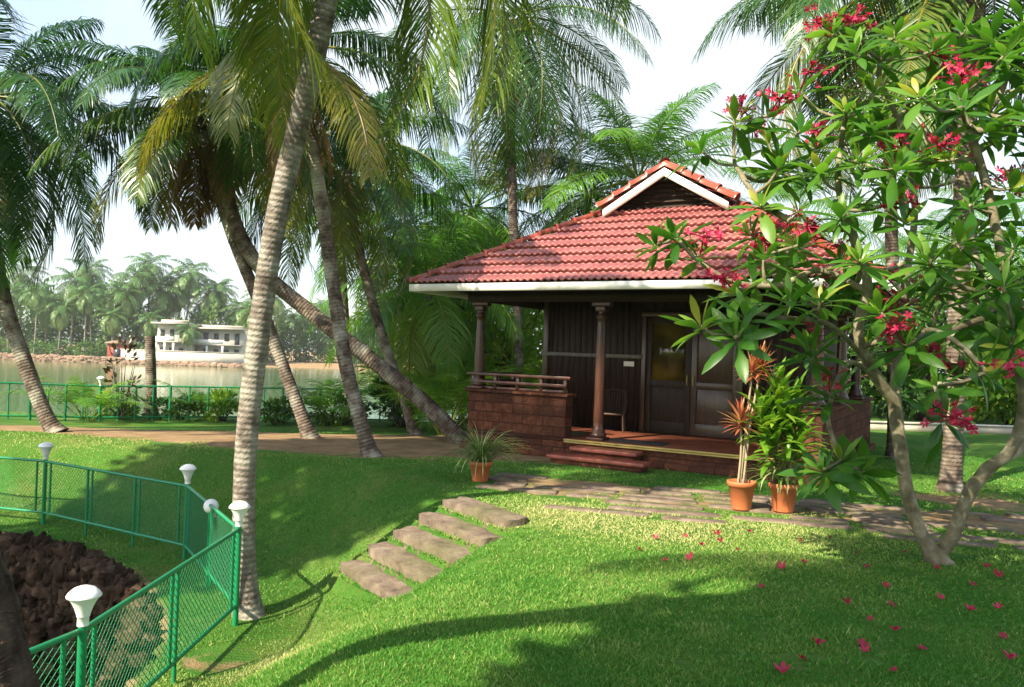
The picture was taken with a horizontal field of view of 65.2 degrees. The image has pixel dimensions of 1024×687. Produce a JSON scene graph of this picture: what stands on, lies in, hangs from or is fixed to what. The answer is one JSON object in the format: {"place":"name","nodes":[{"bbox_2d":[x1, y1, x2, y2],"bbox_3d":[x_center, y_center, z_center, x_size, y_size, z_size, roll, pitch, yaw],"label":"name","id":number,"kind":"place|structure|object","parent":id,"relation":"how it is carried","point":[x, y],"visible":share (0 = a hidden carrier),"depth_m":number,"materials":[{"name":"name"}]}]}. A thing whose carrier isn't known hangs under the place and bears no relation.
{"place":"outdoors","nodes":[
{"label":"outdoors","id":0,"kind":"place"},
{"bbox_2d":[0,359,466,420],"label":"water","id":1,"kind":"structure","parent":0,"point":[59,372],"depth_m":89.44,"materials":[{"name":"liquid"}]},
{"bbox_2d":[118,349,244,367],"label":"shore wall","id":2,"kind":"structure","parent":1,"relation":"in","point":[199,358],"depth_m":138.31,"materials":[{"name":"paint"}]},
{"bbox_2d":[0,344,1023,686],"bbox_3d":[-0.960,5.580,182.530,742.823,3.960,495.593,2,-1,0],"label":"ground","id":3,"kind":"structure","parent":0,"point":[214,658],"depth_m":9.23,"materials":[{"name":"green plant"}]},
{"bbox_2d":[7,283,28,352],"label":"shore palm","id":4,"kind":"object","parent":3,"relation":"on","point":[14,290],"visible":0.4,"depth_m":143.94,"materials":[{"name":"green plant"}]},
{"bbox_2d":[0,550,40,686],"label":"coconut palm","id":5,"kind":"object","parent":3,"relation":"on","point":[17,669],"visible":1,"depth_m":3.27,"materials":[{"name":"plant"}]},
{"bbox_2d":[5,257,49,325],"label":"shore palm","id":6,"kind":"object","parent":3,"relation":"on","point":[21,277],"visible":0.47,"depth_m":151.07,"materials":[{"name":"green plant"}]},
{"bbox_2d":[18,282,55,353],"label":"shore palm","id":7,"kind":"object","parent":3,"relation":"on","point":[37,297],"visible":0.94,"depth_m":141.12,"materials":[{"name":"green plant"}]},
{"bbox_2d":[18,288,69,353],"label":"shore palm","id":8,"kind":"object","parent":3,"relation":"on","point":[42,315],"visible":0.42,"depth_m":148.13,"materials":[{"name":"green plant"}]},
{"bbox_2d":[37,295,83,353],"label":"shore palm","id":9,"kind":"object","parent":3,"relation":"on","point":[62,315],"visible":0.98,"depth_m":142.28,"materials":[{"name":"green plant"}]},
{"bbox_2d":[0,352,125,363],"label":"stone embankment","id":10,"kind":"structure","parent":3,"relation":"on","point":[64,358],"depth_m":137.15,"materials":[{"name":"beige stone"}]},
{"bbox_2d":[44,267,99,355],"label":"shore palm","id":11,"kind":"object","parent":3,"relation":"on","point":[68,276],"visible":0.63,"depth_m":149.26,"materials":[{"name":"green plant"}]},
{"bbox_2d":[0,375,151,421],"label":"bush palm","id":12,"kind":"object","parent":3,"relation":"on","point":[93,399],"visible":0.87,"depth_m":19.29,"materials":[{"name":"green plant"}]},
{"bbox_2d":[0,0,153,432],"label":"coconut palm","id":13,"kind":"object","parent":3,"relation":"on","point":[14,184],"visible":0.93,"depth_m":14.68,"materials":[{"name":"green plant"}]},
{"bbox_2d":[0,531,162,686],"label":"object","id":14,"kind":"structure","parent":3,"relation":"on","point":[48,573],"depth_m":9.50,"materials":[{"name":"brown soil"}]},
{"bbox_2d":[64,278,110,354],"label":"shore palm","id":15,"kind":"object","parent":3,"relation":"on","point":[88,299],"visible":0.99,"depth_m":143.03,"materials":[{"name":"green plant"}]},
{"bbox_2d":[64,257,113,341],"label":"shore palm","id":16,"kind":"object","parent":3,"relation":"on","point":[101,272],"visible":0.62,"depth_m":151.54,"materials":[{"name":"green plant"}]},
{"bbox_2d":[90,306,128,340],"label":"shore palm","id":17,"kind":"object","parent":3,"relation":"on","point":[113,321],"visible":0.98,"depth_m":142.74,"materials":[{"name":"green plant"}]},
{"bbox_2d":[90,280,138,353],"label":"shore palm","id":18,"kind":"object","parent":3,"relation":"on","point":[102,298],"visible":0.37,"depth_m":149.57,"materials":[{"name":"green plant"}]},
{"bbox_2d":[95,399,141,415],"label":"shrub","id":19,"kind":"object","parent":3,"relation":"on","point":[109,413],"visible":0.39,"depth_m":20.71,"materials":[{"name":"green plant"}]},
{"bbox_2d":[105,340,132,356],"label":"red shed","id":20,"kind":"structure","parent":3,"relation":"on","point":[116,352],"depth_m":139.67,"materials":[{"name":"stone"}]},
{"bbox_2d":[113,348,119,356],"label":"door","id":21,"kind":"structure","parent":20,"relation":"in","point":[116,353],"depth_m":139.38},
{"bbox_2d":[0,456,241,686],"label":"garden fence","id":22,"kind":"object","parent":3,"relation":"on","point":[208,553],"visible":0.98,"depth_m":7.26,"materials":[{"name":"green metal"}]},
{"bbox_2d":[38,442,53,458],"bbox_3d":[-6.572,1.510,11.282,0.197,0.239,0.197,2,-1,-17],"label":"garden lamp","id":23,"kind":"object","parent":22,"relation":"attached to","point":[45,447],"visible":1,"depth_m":11.24,"materials":[{"name":"white plastic"}]},
{"bbox_2d":[65,585,101,626],"bbox_3d":[-2.587,1.582,4.833,0.197,0.239,0.197,2,-1,-17],"label":"garden lamp","id":24,"kind":"object","parent":22,"relation":"attached to","point":[82,599],"visible":1,"depth_m":4.79,"materials":[{"name":"white plastic"}]},
{"bbox_2d":[179,464,196,483],"bbox_3d":[-3.941,1.586,9.732,0.197,0.239,0.197,2,-1,-17],"label":"garden lamp","id":25,"kind":"object","parent":22,"relation":"attached to","point":[187,470],"visible":1,"depth_m":9.69,"materials":[{"name":"white plastic"}]},
{"bbox_2d":[203,499,218,516],"bbox_3d":[-3.269,1.791,8.700,0.158,0.205,0.158,-10,17,-17],"label":"garden lamp","id":26,"kind":"object","parent":22,"relation":"attached to","point":[207,508],"visible":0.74,"depth_m":8.65,"materials":[{"name":"white plastic"}]},
{"bbox_2d":[229,501,250,526],"bbox_3d":[-2.583,1.611,7.583,0.197,0.239,0.197,2,-1,-17],"label":"garden lamp","id":27,"kind":"object","parent":22,"relation":"attached to","point":[239,509],"visible":1,"depth_m":7.54,"materials":[{"name":"white plastic"}]},
{"bbox_2d":[97,335,144,419],"bbox_3d":[-9.852,0.855,20.283,1.127,2.189,1.003,2,-1,-16],"label":"shrub","id":28,"kind":"object","parent":3,"relation":"on","point":[120,341],"visible":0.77,"depth_m":20.27,"materials":[{"name":"brown plant"}]},
{"bbox_2d":[99,280,149,340],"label":"shore palm","id":29,"kind":"object","parent":3,"relation":"on","point":[127,303],"visible":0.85,"depth_m":147.06,"materials":[{"name":"green plant"}]},
{"bbox_2d":[110,264,164,340],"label":"shore palm","id":30,"kind":"object","parent":3,"relation":"on","point":[140,297],"visible":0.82,"depth_m":149.69,"materials":[{"name":"green plant"}]},
{"bbox_2d":[128,310,165,338],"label":"shore palm","id":31,"kind":"object","parent":3,"relation":"on","point":[149,328],"visible":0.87,"depth_m":146.36,"materials":[{"name":"green plant"}]},
{"bbox_2d":[122,252,174,319],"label":"shore palm","id":32,"kind":"object","parent":3,"relation":"on","point":[157,272],"visible":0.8,"depth_m":153.17,"materials":[{"name":"green plant"}]},
{"bbox_2d":[142,336,158,415],"bbox_3d":[-9.564,0.897,21.290,0.482,2.203,0.475,2,-1,0],"label":"palm stump","id":33,"kind":"object","parent":3,"relation":"on","point":[150,357],"visible":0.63,"depth_m":21.18,"materials":[{"name":"brown plant"}]},
{"bbox_2d":[139,275,185,321],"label":"shore palm","id":34,"kind":"object","parent":3,"relation":"on","point":[161,301],"visible":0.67,"depth_m":153.77,"materials":[{"name":"green plant"}]},
{"bbox_2d":[150,284,191,318],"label":"shore palm","id":35,"kind":"object","parent":3,"relation":"on","point":[175,311],"visible":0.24,"depth_m":158.43,"materials":[{"name":"green plant"}]},
{"bbox_2d":[140,392,210,419],"bbox_3d":[-8.664,1.669,20.782,1.681,0.892,1.624,2,-1,0],"label":"shrub","id":36,"kind":"object","parent":3,"relation":"on","point":[178,410],"visible":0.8,"depth_m":20.44,"materials":[{"name":"green plant"}]},
{"bbox_2d":[151,319,203,350],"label":"lake house","id":37,"kind":"structure","parent":3,"relation":"on","point":[165,340],"depth_m":141.98,"materials":[{"name":"paint"}]},
{"bbox_2d":[162,271,203,317],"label":"shore palm","id":38,"kind":"object","parent":3,"relation":"on","point":[182,304],"visible":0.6,"depth_m":156.57,"materials":[{"name":"green plant"}]},
{"bbox_2d":[26,12,350,438],"bbox_3d":[-6.132,-2.012,15.317,5.562,7.726,5.709,2,-1,0],"label":"coconut palm","id":39,"kind":"object","parent":3,"relation":"on","point":[307,429],"visible":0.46,"depth_m":14.96,"materials":[{"name":"green plant"}]},
{"bbox_2d":[173,321,203,350],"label":"shore palm","id":40,"kind":"object","parent":3,"relation":"on","point":[190,335],"visible":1,"depth_m":140.03,"materials":[{"name":"green plant"}]},
{"bbox_2d":[163,258,217,319],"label":"shore palm","id":41,"kind":"object","parent":3,"relation":"on","point":[187,283],"visible":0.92,"depth_m":155.97,"materials":[{"name":"green plant"}]},
{"bbox_2d":[149,378,240,419],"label":"bush palm","id":42,"kind":"object","parent":3,"relation":"on","point":[197,397],"visible":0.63,"depth_m":20.57,"materials":[{"name":"green plant"}]},
{"bbox_2d":[182,302,221,324],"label":"shore palm","id":43,"kind":"object","parent":3,"relation":"on","point":[196,309],"visible":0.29,"depth_m":159.16,"materials":[{"name":"green plant"}]},
{"bbox_2d":[188,279,233,324],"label":"shore palm","id":44,"kind":"object","parent":3,"relation":"on","point":[207,293],"visible":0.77,"depth_m":156.93,"materials":[{"name":"green plant"}]},
{"bbox_2d":[198,386,238,421],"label":"shrub","id":45,"kind":"object","parent":3,"relation":"on","point":[218,395],"visible":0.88,"depth_m":20.64,"materials":[{"name":"green plant"}]},
{"bbox_2d":[191,325,247,352],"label":"lake house","id":46,"kind":"structure","parent":3,"relation":"on","point":[224,338],"depth_m":145.98,"materials":[{"name":"paint"}]},
{"bbox_2d":[235,334,239,344],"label":"door","id":47,"kind":"structure","parent":46,"relation":"in","point":[237,336],"depth_m":145.93,"materials":[{"name":"paint"}]},
{"bbox_2d":[200,278,239,323],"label":"shore palm","id":48,"kind":"object","parent":3,"relation":"on","point":[223,298],"visible":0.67,"depth_m":158.85,"materials":[{"name":"green plant"}]},
{"bbox_2d":[0,275,440,363],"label":"treeline","id":49,"kind":"object","parent":3,"relation":"on","point":[98,346],"visible":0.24,"depth_m":155.54,"materials":[{"name":"green plant"}]},
{"bbox_2d":[0,382,465,422],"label":"lakeside fence","id":50,"kind":"object","parent":3,"relation":"on","point":[65,416],"visible":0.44,"depth_m":20.01,"materials":[{"name":"green metal"}]},
{"bbox_2d":[97,376,105,385],"bbox_3d":[-10.115,0.919,19.688,0.197,0.239,0.197,2,-1,-17],"label":"garden lamp","id":51,"kind":"object","parent":50,"relation":"on","point":[100,379],"visible":1,"depth_m":19.64,"materials":[{"name":"white plastic"}]},
{"bbox_2d":[220,297,251,325],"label":"shore palm","id":52,"kind":"object","parent":3,"relation":"on","point":[235,301],"visible":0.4,"depth_m":156.94,"materials":[{"name":"green plant"}]},
{"bbox_2d":[236,301,273,324],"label":"shore palm","id":53,"kind":"object","parent":3,"relation":"on","point":[246,310],"visible":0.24,"depth_m":152.68,"materials":[{"name":"green plant"}]},
{"bbox_2d":[52,0,466,444],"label":"coconut palm","id":54,"kind":"object","parent":3,"relation":"on","point":[439,417],"visible":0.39,"depth_m":15.06,"materials":[{"name":"green plant"}]},
{"bbox_2d":[271,294,291,361],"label":"shore palm","id":55,"kind":"object","parent":3,"relation":"on","point":[278,303],"visible":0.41,"depth_m":158.78,"materials":[{"name":"green plant"}]},
{"bbox_2d":[273,308,292,346],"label":"shore palm","id":56,"kind":"object","parent":3,"relation":"on","point":[284,317],"visible":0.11,"depth_m":169.30,"materials":[{"name":"green plant"}]},
{"bbox_2d":[260,395,315,424],"bbox_3d":[-5.807,1.752,20.773,1.536,0.844,1.628,2,-1,0],"label":"shrub","id":57,"kind":"object","parent":3,"relation":"on","point":[269,409],"visible":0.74,"depth_m":20.40,"materials":[{"name":"green plant"}]},
{"bbox_2d":[126,0,459,457],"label":"coconut palm","id":58,"kind":"object","parent":3,"relation":"on","point":[368,447],"visible":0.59,"depth_m":12.92,"materials":[{"name":"green plant"}]},
{"bbox_2d":[281,310,309,361],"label":"shore palm","id":59,"kind":"object","parent":3,"relation":"on","point":[293,320],"visible":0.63,"depth_m":166.17,"materials":[{"name":"green plant"}]},
{"bbox_2d":[313,297,330,360],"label":"shore palm","id":60,"kind":"object","parent":3,"relation":"on","point":[318,302],"visible":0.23,"depth_m":171.39,"materials":[{"name":"green plant"}]},
{"bbox_2d":[268,362,397,425],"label":"bush palm","id":61,"kind":"object","parent":3,"relation":"on","point":[328,397],"visible":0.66,"depth_m":20.19,"materials":[{"name":"green plant"}]},
{"bbox_2d":[246,128,439,405],"bbox_3d":[-5.066,-1.436,23.967,5.980,10.580,5.908,2,-1,0],"label":"coconut palm","id":62,"kind":"object","parent":3,"relation":"on","point":[345,301],"visible":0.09,"depth_m":23.93,"materials":[{"name":"green plant"}]},
{"bbox_2d":[304,392,381,425],"bbox_3d":[-4.384,1.745,20.724,1.874,1.110,1.679,2,-1,-40],"label":"shrub","id":63,"kind":"object","parent":3,"relation":"on","point":[323,420],"visible":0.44,"depth_m":20.50,"materials":[{"name":"green plant"}]},
{"bbox_2d":[224,86,473,434],"bbox_3d":[-3.946,-1.998,17.706,5.932,8.190,6.283,2,-1,0],"label":"coconut palm","id":64,"kind":"object","parent":3,"relation":"on","point":[348,207],"visible":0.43,"depth_m":17.90,"materials":[{"name":"green plant"}]},
{"bbox_2d":[140,0,638,620],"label":"coconut palm","id":65,"kind":"object","parent":3,"relation":"on","point":[314,36],"visible":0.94,"depth_m":7.71,"materials":[{"name":"green plant"}]},
{"bbox_2d":[292,172,501,418],"bbox_3d":[-3.295,-1.348,22.979,6.072,7.203,5.864,2,-1,0],"label":"coconut palm","id":66,"kind":"object","parent":3,"relation":"on","point":[400,279],"visible":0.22,"depth_m":22.02,"materials":[{"name":"green plant"}]},
{"bbox_2d":[368,375,432,426],"bbox_3d":[-2.872,1.574,20.796,1.820,1.696,1.546,2,-1,0],"label":"shrub","id":67,"kind":"object","parent":3,"relation":"on","point":[392,413],"visible":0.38,"depth_m":20.70,"materials":[{"name":"green plant"}]},
{"bbox_2d":[308,220,524,427],"bbox_3d":[-2.035,-0.387,21.277,6.193,5.298,6.012,2,-1,-37],"label":"coconut palm","id":68,"kind":"object","parent":3,"relation":"on","point":[428,329],"visible":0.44,"depth_m":19.96,"materials":[{"name":"green plant"}]},
{"bbox_2d":[352,282,491,411],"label":"broadleaf tree","id":69,"kind":"object","parent":3,"relation":"on","point":[407,338],"visible":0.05,"depth_m":25.66,"materials":[{"name":"green plant"}]},
{"bbox_2d":[356,353,490,421],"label":"bush palm","id":70,"kind":"object","parent":3,"relation":"on","point":[371,378],"visible":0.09,"depth_m":21.78,"materials":[{"name":"green plant"}]},
{"bbox_2d":[340,496,527,599],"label":"garden steps","id":71,"kind":"structure","parent":3,"relation":"on","point":[370,577],"depth_m":8.26,"materials":[{"name":"beige stone"}]},
{"bbox_2d":[355,364,531,435],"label":"bush palm","id":72,"kind":"object","parent":3,"relation":"on","point":[456,399],"visible":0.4,"depth_m":17.27,"materials":[{"name":"green plant"}]},
{"bbox_2d":[361,195,525,418],"bbox_3d":[-1.911,-0.052,25.744,6.160,10.121,6.510,2,-1,-37],"label":"coconut palm","id":73,"kind":"object","parent":3,"relation":"on","point":[451,210],"visible":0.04,"depth_m":24.89,"materials":[{"name":"green plant"}]},
{"bbox_2d":[388,350,541,422],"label":"bush palm","id":74,"kind":"object","parent":3,"relation":"on","point":[492,361],"visible":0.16,"depth_m":20.06,"materials":[{"name":"green plant"}]},
{"bbox_2d":[372,131,584,342],"bbox_3d":[-1.097,-2.131,24.264,7.143,8.800,7.495,2,-1,0],"label":"coconut palm","id":75,"kind":"object","parent":3,"relation":"on","point":[471,212],"visible":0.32,"depth_m":23.01,"materials":[{"name":"green plant"}]},
{"bbox_2d":[442,421,532,481],"bbox_3d":[-0.342,1.432,10.838,1.369,0.842,1.322,2,-1,-19],"label":"potted plant","id":76,"kind":"object","parent":3,"relation":"on","point":[480,464],"visible":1,"depth_m":10.66,"materials":[{"name":"green plant"}]},
{"bbox_2d":[438,298,543,371],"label":"broadleaf tree","id":77,"kind":"object","parent":3,"relation":"on","point":[540,340],"visible":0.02,"depth_m":25.39,"materials":[{"name":"green plant"}]},
{"bbox_2d":[447,366,541,395],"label":"bush palm","id":78,"kind":"object","parent":3,"relation":"on","point":[533,380],"visible":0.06,"depth_m":18.90,"materials":[{"name":"green plant"}]},
{"bbox_2d":[452,304,542,384],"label":"broadleaf tree","id":79,"kind":"object","parent":3,"relation":"on","point":[507,351],"visible":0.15,"depth_m":22.59,"materials":[{"name":"green plant"}]},
{"bbox_2d":[474,339,542,388],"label":"bush palm","id":80,"kind":"object","parent":3,"relation":"on","point":[498,351],"visible":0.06,"depth_m":21.86,"materials":[{"name":"green plant"}]},
{"bbox_2d":[364,0,661,386],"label":"coconut palm","id":81,"kind":"object","parent":3,"relation":"on","point":[529,93],"visible":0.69,"depth_m":20.39,"materials":[{"name":"green plant"}]},
{"bbox_2d":[475,133,669,252],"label":"coconut palm","id":82,"kind":"object","parent":3,"relation":"on","point":[504,205],"visible":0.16,"depth_m":24.15,"materials":[{"name":"green plant"}]},
{"bbox_2d":[516,82,774,233],"bbox_3d":[3.613,-2.501,21.846,7.953,9.322,7.417,2,-1,0],"label":"coconut palm","id":83,"kind":"object","parent":3,"relation":"on","point":[640,147],"visible":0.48,"depth_m":21.23,"materials":[{"name":"green plant"}]},
{"bbox_2d":[407,158,922,485],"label":"cottage","id":84,"kind":"structure","parent":3,"relation":"on","point":[594,291],"depth_m":14.07,"materials":[{"name":"red wood"}]},
{"bbox_2d":[604,388,626,432],"bbox_3d":[1.894,1.246,14.975,0.513,0.797,0.533,2,-1,12],"label":"chair","id":85,"kind":"object","parent":84,"relation":"on","point":[616,413],"visible":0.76,"depth_m":15.12,"materials":[{"name":"brown wood"}]},
{"bbox_2d":[607,438,669,445],"bbox_3d":[2.080,1.624,13.170,0.950,0.016,0.420,2,-1,30],"label":"doormat","id":86,"kind":"object","parent":84,"relation":"on","point":[639,442],"visible":1,"depth_m":13.11,"materials":[{"name":"fabric"}]},
{"bbox_2d":[644,318,692,434],"bbox_3d":[2.892,0.594,14.855,0.865,2.145,0.101,2,-1,30],"label":"door","id":87,"kind":"structure","parent":84,"relation":"in","point":[668,368],"depth_m":14.88,"materials":[{"name":"brown wood"}]},
{"bbox_2d":[689,318,738,438],"bbox_3d":[3.647,0.616,14.419,0.862,2.145,0.101,2,-1,30],"label":"door","id":88,"kind":"structure","parent":84,"relation":"in","point":[711,391],"depth_m":14.46,"materials":[{"name":"brown wood"}]},
{"bbox_2d":[773,661,789,672],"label":"fallen flower","id":89,"kind":"object","parent":3,"relation":"on","point":[783,667],"visible":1,"depth_m":4.46,"materials":[{"name":"pink plant"}]},
{"bbox_2d":[721,140,884,252],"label":"coconut palm","id":90,"kind":"object","parent":3,"relation":"on","point":[787,196],"visible":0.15,"depth_m":26.59,"materials":[{"name":"green plant"}]},
{"bbox_2d":[633,0,1023,565],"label":"frangipani tree","id":91,"kind":"object","parent":3,"relation":"on","point":[1000,337],"visible":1,"depth_m":6.72,"materials":[{"name":"green plant"}]},
{"bbox_2d":[691,0,1023,458],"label":"coconut palm","id":92,"kind":"object","parent":3,"relation":"on","point":[891,241],"visible":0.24,"depth_m":15.09,"materials":[{"name":"green plant"}]},
{"bbox_2d":[846,329,885,408],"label":"broadleaf tree","id":93,"kind":"object","parent":3,"relation":"on","point":[848,389],"visible":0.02,"depth_m":30.06,"materials":[{"name":"green plant"}]},
{"bbox_2d":[763,0,1023,492],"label":"coconut palm","id":94,"kind":"object","parent":3,"relation":"on","point":[950,478],"visible":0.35,"depth_m":11.36,"materials":[{"name":"green plant"}]},
{"bbox_2d":[847,320,944,403],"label":"broadleaf tree","id":95,"kind":"object","parent":3,"relation":"on","point":[922,393],"visible":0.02,"depth_m":24.07,"materials":[{"name":"green plant"}]},
{"bbox_2d":[840,209,987,406],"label":"coconut palm","id":96,"kind":"object","parent":3,"relation":"on","point":[903,238],"visible":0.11,"depth_m":29.54,"materials":[{"name":"green plant"}]},
{"bbox_2d":[847,258,1008,422],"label":"broadleaf tree","id":97,"kind":"object","parent":3,"relation":"on","point":[919,416],"visible":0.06,"depth_m":25.69,"materials":[{"name":"green plant"}]},
{"bbox_2d":[899,187,1023,313],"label":"coconut palm","id":98,"kind":"object","parent":3,"relation":"on","point":[982,256],"visible":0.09,"depth_m":27.05,"materials":[{"name":"green plant"}]},
{"bbox_2d":[931,255,1023,421],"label":"broadleaf tree","id":99,"kind":"object","parent":3,"relation":"on","point":[1018,263],"depth_m":26.37,"materials":[{"name":"green plant"}]},
{"bbox_2d":[964,347,1023,424],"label":"broadleaf tree","id":100,"kind":"object","parent":3,"relation":"on","point":[1002,399],"visible":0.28,"depth_m":23.74,"materials":[{"name":"green plant"}]},
{"bbox_2d":[1002,650,1018,659],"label":"fallen flower","id":101,"kind":"object","parent":3,"relation":"on","point":[1011,655],"visible":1,"depth_m":4.76,"materials":[{"name":"pink plant"}]},
{"bbox_2d":[0,0,1023,369],"label":"sky","id":102,"kind":"structure","parent":0,"point":[682,26],"materials":[{"name":"white"}]},
{"bbox_2d":[474,472,1023,550],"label":"path","id":103,"kind":"structure","parent":0,"point":[513,481],"depth_m":9.35,"materials":[{"name":"beige stone"}]},
{"bbox_2d":[718,341,781,510],"bbox_3d":[2.791,0.946,9.378,0.772,2.000,0.655,2,-1,0],"label":"potted plant","id":104,"kind":"object","parent":103,"relation":"on","point":[741,490],"visible":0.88,"depth_m":9.36,"materials":[{"name":"red plant"}]},
{"bbox_2d":[734,357,833,512],"bbox_3d":[3.135,1.055,9.404,1.238,1.808,1.113,2,-1,0],"label":"potted plant","id":105,"kind":"object","parent":103,"relation":"on","point":[786,420],"visible":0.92,"depth_m":9.28,"materials":[{"name":"green plant"}]},
{"bbox_2d":[870,420,1013,433],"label":"garden wall","id":106,"kind":"structure","parent":0,"point":[931,427],"depth_m":21.40,"materials":[{"name":"paint"}]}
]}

